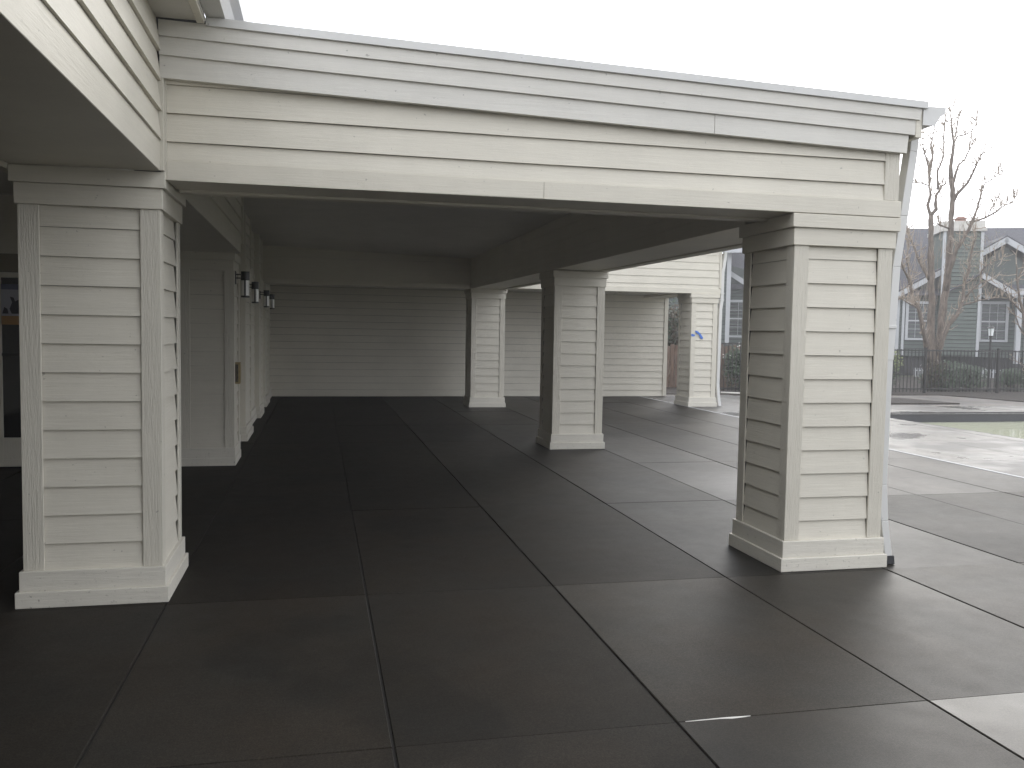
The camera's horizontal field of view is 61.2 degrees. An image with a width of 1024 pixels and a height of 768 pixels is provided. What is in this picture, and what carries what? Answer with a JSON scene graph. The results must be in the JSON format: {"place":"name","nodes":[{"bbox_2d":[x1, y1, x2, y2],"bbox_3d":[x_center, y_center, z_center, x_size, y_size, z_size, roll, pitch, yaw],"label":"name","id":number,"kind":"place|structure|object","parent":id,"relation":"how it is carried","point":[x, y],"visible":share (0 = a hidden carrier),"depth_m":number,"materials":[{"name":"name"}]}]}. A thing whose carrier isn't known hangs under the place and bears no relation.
{"place":"outdoors","nodes":[
{"label":"outdoors","id":0,"kind":"place"},
{"bbox_2d":[0,396,1023,767],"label":"patio deck","id":1,"kind":"structure","parent":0,"point":[258,650],"depth_m":4.65,"materials":[{"name":"tile"}]},
{"bbox_2d":[8,164,188,608],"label":"clad column","id":2,"kind":"structure","parent":1,"relation":"on","point":[99,315],"depth_m":4.76,"materials":[{"name":"paint"}]},
{"bbox_2d":[0,0,246,194],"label":"wing","id":3,"kind":"structure","parent":2,"relation":"on","point":[79,87],"depth_m":3.66,"materials":[{"name":"white wood"}]},
{"bbox_2d":[180,251,240,465],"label":"clad column","id":4,"kind":"structure","parent":1,"relation":"on","point":[210,346],"depth_m":9.59,"materials":[{"name":"paint"}]},
{"bbox_2d":[235,362,240,383],"bbox_3d":[-3.131,-0.128,9.893,0.060,0.245,0.151,0,4,-13],"label":"door plaque","id":5,"kind":"object","parent":4,"relation":"attached to","point":[237,372],"depth_m":9.83,"materials":[{"name":"gold metal"}]},
{"bbox_2d":[235,271,249,297],"bbox_3d":[-3.042,-1.122,9.762,0.165,0.291,0.110,0,4,-13],"label":"wall lantern","id":6,"kind":"object","parent":4,"relation":"attached to","point":[245,278],"depth_m":9.73,"materials":[{"name":"black metal"}]},
{"bbox_2d":[0,194,668,466],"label":"building","id":7,"kind":"structure","parent":1,"relation":"on","point":[324,341],"depth_m":19.93,"materials":[{"name":"paint"}]},
{"bbox_2d":[0,272,21,466],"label":"door","id":8,"kind":"structure","parent":7,"relation":"in","point":[10,403],"depth_m":9.22,"materials":[{"name":"paint"}]},
{"bbox_2d":[1,284,18,324],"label":"door poster","id":9,"kind":"object","parent":8,"relation":"attached to","point":[9,306],"depth_m":9.15,"materials":[{"name":"multicoloured paper"}]},
{"bbox_2d":[249,282,258,302],"bbox_3d":[-3.552,-1.253,11.857,0.165,0.291,0.110,0,4,-13],"label":"wall lantern","id":10,"kind":"object","parent":7,"relation":"attached to","point":[255,292],"depth_m":11.83,"materials":[{"name":"black metal"}]},
{"bbox_2d":[259,290,268,306],"bbox_3d":[-4.236,-1.458,14.822,0.165,0.291,0.110,0,4,-13],"label":"wall lantern","id":11,"kind":"object","parent":7,"relation":"attached to","point":[266,297],"depth_m":14.79,"materials":[{"name":"black metal"}]},
{"bbox_2d":[270,294,274,308],"bbox_3d":[-4.760,-1.623,17.056,0.165,0.291,0.110,0,4,-13],"label":"wall lantern","id":12,"kind":"object","parent":7,"relation":"attached to","point":[272,297],"depth_m":17.03,"materials":[{"name":"black metal"}]},
{"bbox_2d":[289,250,728,297],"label":"side wing","id":13,"kind":"structure","parent":7,"relation":"attached to","point":[701,274],"depth_m":18.43,"materials":[{"name":"white wood"}]},
{"bbox_2d":[715,252,726,405],"bbox_3d":[4.537,-1.184,18.766,0.170,3.330,0.130,0,4,-13],"label":"downspout","id":14,"kind":"object","parent":13,"relation":"attached to","point":[718,349],"visible":1,"depth_m":18.75,"materials":[{"name":"paint"}]},
{"bbox_2d":[0,396,716,767],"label":"deck joints","id":15,"kind":"object","parent":1,"relation":"on","point":[370,622],"visible":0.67,"depth_m":4.28,"materials":[{"name":"black"}]},
{"bbox_2d":[463,288,506,406],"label":"clad column","id":16,"kind":"structure","parent":1,"relation":"on","point":[485,348],"depth_m":17.64,"materials":[{"name":"paint"}]},
{"bbox_2d":[536,270,608,449],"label":"clad column","id":17,"kind":"structure","parent":1,"relation":"on","point":[572,351],"depth_m":11.53,"materials":[{"name":"paint"}]},
{"bbox_2d":[685,715,750,721],"bbox_3d":[0.835,1.357,3.502,0.285,0.008,0.015,0,4,-13],"label":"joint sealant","id":18,"kind":"object","parent":1,"relation":"on","point":[720,718],"visible":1,"depth_m":3.50,"materials":[{"name":"white"}]},
{"bbox_2d":[729,213,900,571],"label":"clad column","id":19,"kind":"structure","parent":1,"relation":"on","point":[815,334],"depth_m":5.77,"materials":[{"name":"paint"}]},
{"bbox_2d":[156,17,945,289],"bbox_3d":[-1.573,-2.018,12.667,5.592,0.885,15.586,0,4,-13],"label":"entrance canopy","id":20,"kind":"object","parent":19,"relation":"on","point":[328,158],"visible":0.94,"depth_m":5.28,"materials":[{"name":"paint"}]},
{"bbox_2d":[880,139,918,563],"bbox_3d":[2.591,-0.238,5.893,0.223,2.948,0.101,0,4,-13],"label":"downspout","id":21,"kind":"object","parent":19,"relation":"attached to","point":[907,168],"visible":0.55,"depth_m":5.84,"materials":[{"name":"paint"}]},
{"bbox_2d":[204,0,1023,253],"label":"sky","id":22,"kind":"structure","parent":0,"point":[923,50],"materials":[{"name":"white"}]},
{"bbox_2d":[669,369,961,414],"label":"ground","id":23,"kind":"structure","parent":0,"point":[893,375],"depth_m":35.87,"materials":[{"name":"soil"}]},
{"bbox_2d":[668,300,678,344],"bbox_3d":[5.526,-2.864,32.891,3.466,5.050,3.593,0,4,-13],"label":"evergreen tree","id":24,"kind":"object","parent":23,"relation":"on","point":[674,311],"visible":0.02,"depth_m":32.59,"materials":[{"name":"green plant"}]},
{"bbox_2d":[668,248,744,369],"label":"green house","id":25,"kind":"structure","parent":23,"relation":"on","point":[732,315],"depth_m":38.78,"materials":[{"name":"grey wood"}]},
{"bbox_2d":[729,300,742,336],"bbox_3d":[10.146,-2.931,38.869,1.100,1.680,0.070,2,4,12],"label":"window","id":26,"kind":"structure","parent":25,"relation":"in","point":[731,304],"depth_m":38.89,"materials":[{"name":"white glass"}]},
{"bbox_2d":[666,377,1023,404],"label":"mulch bed","id":27,"kind":"object","parent":23,"relation":"on","point":[1014,396],"visible":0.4,"depth_m":24.05,"materials":[{"name":"brown soil"}]},
{"bbox_2d":[667,303,678,380],"bbox_3d":[4.585,-1.302,26.754,1.904,2.640,1.519,0,4,-13],"label":"shrub","id":28,"kind":"object","parent":27,"relation":"on","point":[673,336],"visible":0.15,"depth_m":26.48,"materials":[{"name":"green plant"}]},
{"bbox_2d":[666,344,739,386],"bbox_3d":[5.682,-0.537,25.289,5.300,1.270,0.070,0,4,-13],"label":"wooden fence","id":29,"kind":"object","parent":27,"relation":"on","point":[672,351],"visible":0.13,"depth_m":25.04,"materials":[{"name":"brown wood"}]},
{"bbox_2d":[715,342,741,391],"bbox_3d":[6.878,-0.451,23.369,4.872,1.410,0.072,0,4,-13],"label":"metal fence","id":30,"kind":"object","parent":27,"relation":"on","point":[727,388],"visible":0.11,"depth_m":23.14,"materials":[{"name":"black metal"}]},
{"bbox_2d":[721,392,739,393],"bbox_3d":[6.181,0.176,22.586,1.518,0.174,0.341,0,4,-13],"label":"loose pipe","id":31,"kind":"object","parent":27,"relation":"on","point":[730,392],"visible":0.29,"depth_m":22.47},
{"bbox_2d":[722,345,741,389],"bbox_3d":[6.431,-0.474,24.319,1.066,1.401,0.855,-2,5,-40],"label":"shrub","id":32,"kind":"object","parent":27,"relation":"on","point":[734,365],"visible":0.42,"depth_m":24.23,"materials":[{"name":"green plant"}]},
{"bbox_2d":[892,351,902,383],"bbox_3d":[10.714,-0.467,25.365,1.474,1.354,1.160,-2,4,-36],"label":"shrub","id":33,"kind":"object","parent":27,"relation":"on","point":[898,365],"visible":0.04,"depth_m":25.29,"materials":[{"name":"green plant"}]},
{"bbox_2d":[915,358,961,390],"bbox_3d":[12.616,-0.275,25.642,1.403,1.022,1.006,0,4,-13],"label":"shrub","id":34,"kind":"object","parent":27,"relation":"on","point":[940,375],"visible":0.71,"depth_m":25.43,"materials":[{"name":"green plant"}]},
{"bbox_2d":[892,347,1023,392],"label":"metal fence","id":35,"kind":"object","parent":27,"relation":"on","point":[996,383],"visible":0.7,"depth_m":24.62,"materials":[{"name":"black metal"}]},
{"bbox_2d":[898,89,1023,389],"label":"bare tree","id":36,"kind":"object","parent":27,"relation":"on","point":[930,342],"visible":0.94,"depth_m":25.66,"materials":[{"name":"brown plant"}]},
{"bbox_2d":[947,362,986,390],"bbox_3d":[13.752,-0.214,26.158,1.568,0.895,1.020,0,4,-13],"label":"shrub","id":37,"kind":"object","parent":27,"relation":"on","point":[968,377],"visible":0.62,"depth_m":26.00,"materials":[{"name":"green plant"}]},
{"bbox_2d":[987,325,994,391],"bbox_3d":[14.102,-0.752,25.576,0.203,1.990,0.203,2,4,10],"label":"garden lamp","id":38,"kind":"object","parent":27,"relation":"on","point":[991,329],"visible":0.86,"depth_m":25.54,"materials":[{"name":"black metal"}]},
{"bbox_2d":[982,369,1003,377],"bbox_3d":[19.223,-0.394,34.584,1.110,0.360,0.050,2,4,12],"label":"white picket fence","id":39,"kind":"object","parent":27,"relation":"on","point":[990,373],"visible":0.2,"depth_m":34.59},
{"bbox_2d":[991,368,1023,390],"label":"shrub","id":40,"kind":"object","parent":27,"relation":"on","point":[1009,377],"visible":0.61,"depth_m":26.16,"materials":[{"name":"green plant"}]},
{"bbox_2d":[997,245,1023,370],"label":"bare tree","id":41,"kind":"object","parent":27,"relation":"on","point":[1017,279],"visible":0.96,"depth_m":26.01,"materials":[{"name":"brown plant"}]},
{"bbox_2d":[893,217,1023,376],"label":"green house","id":42,"kind":"structure","parent":23,"relation":"on","point":[974,321],"depth_m":35.55,"materials":[{"name":"grey"}]},
{"bbox_2d":[905,301,928,339],"bbox_3d":[16.985,-2.640,36.142,1.060,1.620,0.070,2,4,12],"label":"window","id":43,"kind":"structure","parent":42,"relation":"in","point":[908,320],"depth_m":36.19,"materials":[{"name":"white glass"}]},
{"bbox_2d":[979,301,1009,341],"bbox_3d":[19.748,-2.557,35.535,1.120,1.660,0.070,2,4,12],"label":"window","id":44,"kind":"structure","parent":42,"relation":"in","point":[983,321],"depth_m":35.53,"materials":[{"name":"white glass"}]},
{"bbox_2d":[642,396,1023,476],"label":"pool deck","id":45,"kind":"structure","parent":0,"point":[993,453],"depth_m":13.02,"materials":[{"name":"concrete"}]},
{"bbox_2d":[674,293,719,406],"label":"clad column","id":46,"kind":"structure","parent":45,"relation":"on","point":[696,366],"depth_m":18.69,"materials":[{"name":"paint"}]},
{"bbox_2d":[638,396,1023,478],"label":"drain strip","id":47,"kind":"object","parent":45,"relation":"in","point":[889,449],"visible":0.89,"depth_m":11.24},
{"bbox_2d":[666,394,1023,405],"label":"garden path","id":48,"kind":"structure","parent":0,"point":[964,401],"depth_m":21.90,"materials":[{"name":"concrete"}]},
{"bbox_2d":[920,422,1023,438],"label":"pool water","id":49,"kind":"structure","parent":0,"point":[1013,429],"depth_m":17.29,"materials":[{"name":"beige liquid"}]},
{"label":"pool floor","id":50,"kind":"structure","parent":0,"visible":0},
{"bbox_2d":[890,413,1023,438],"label":"pool wall","id":51,"kind":"structure","parent":50,"relation":"on","point":[968,417],"depth_m":18.24,"materials":[{"name":"concrete"}]},
{"bbox_2d":[890,411,1023,441],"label":"pool coping","id":52,"kind":"object","parent":51,"relation":"on","point":[966,431],"depth_m":15.97,"materials":[{"name":"concrete"}]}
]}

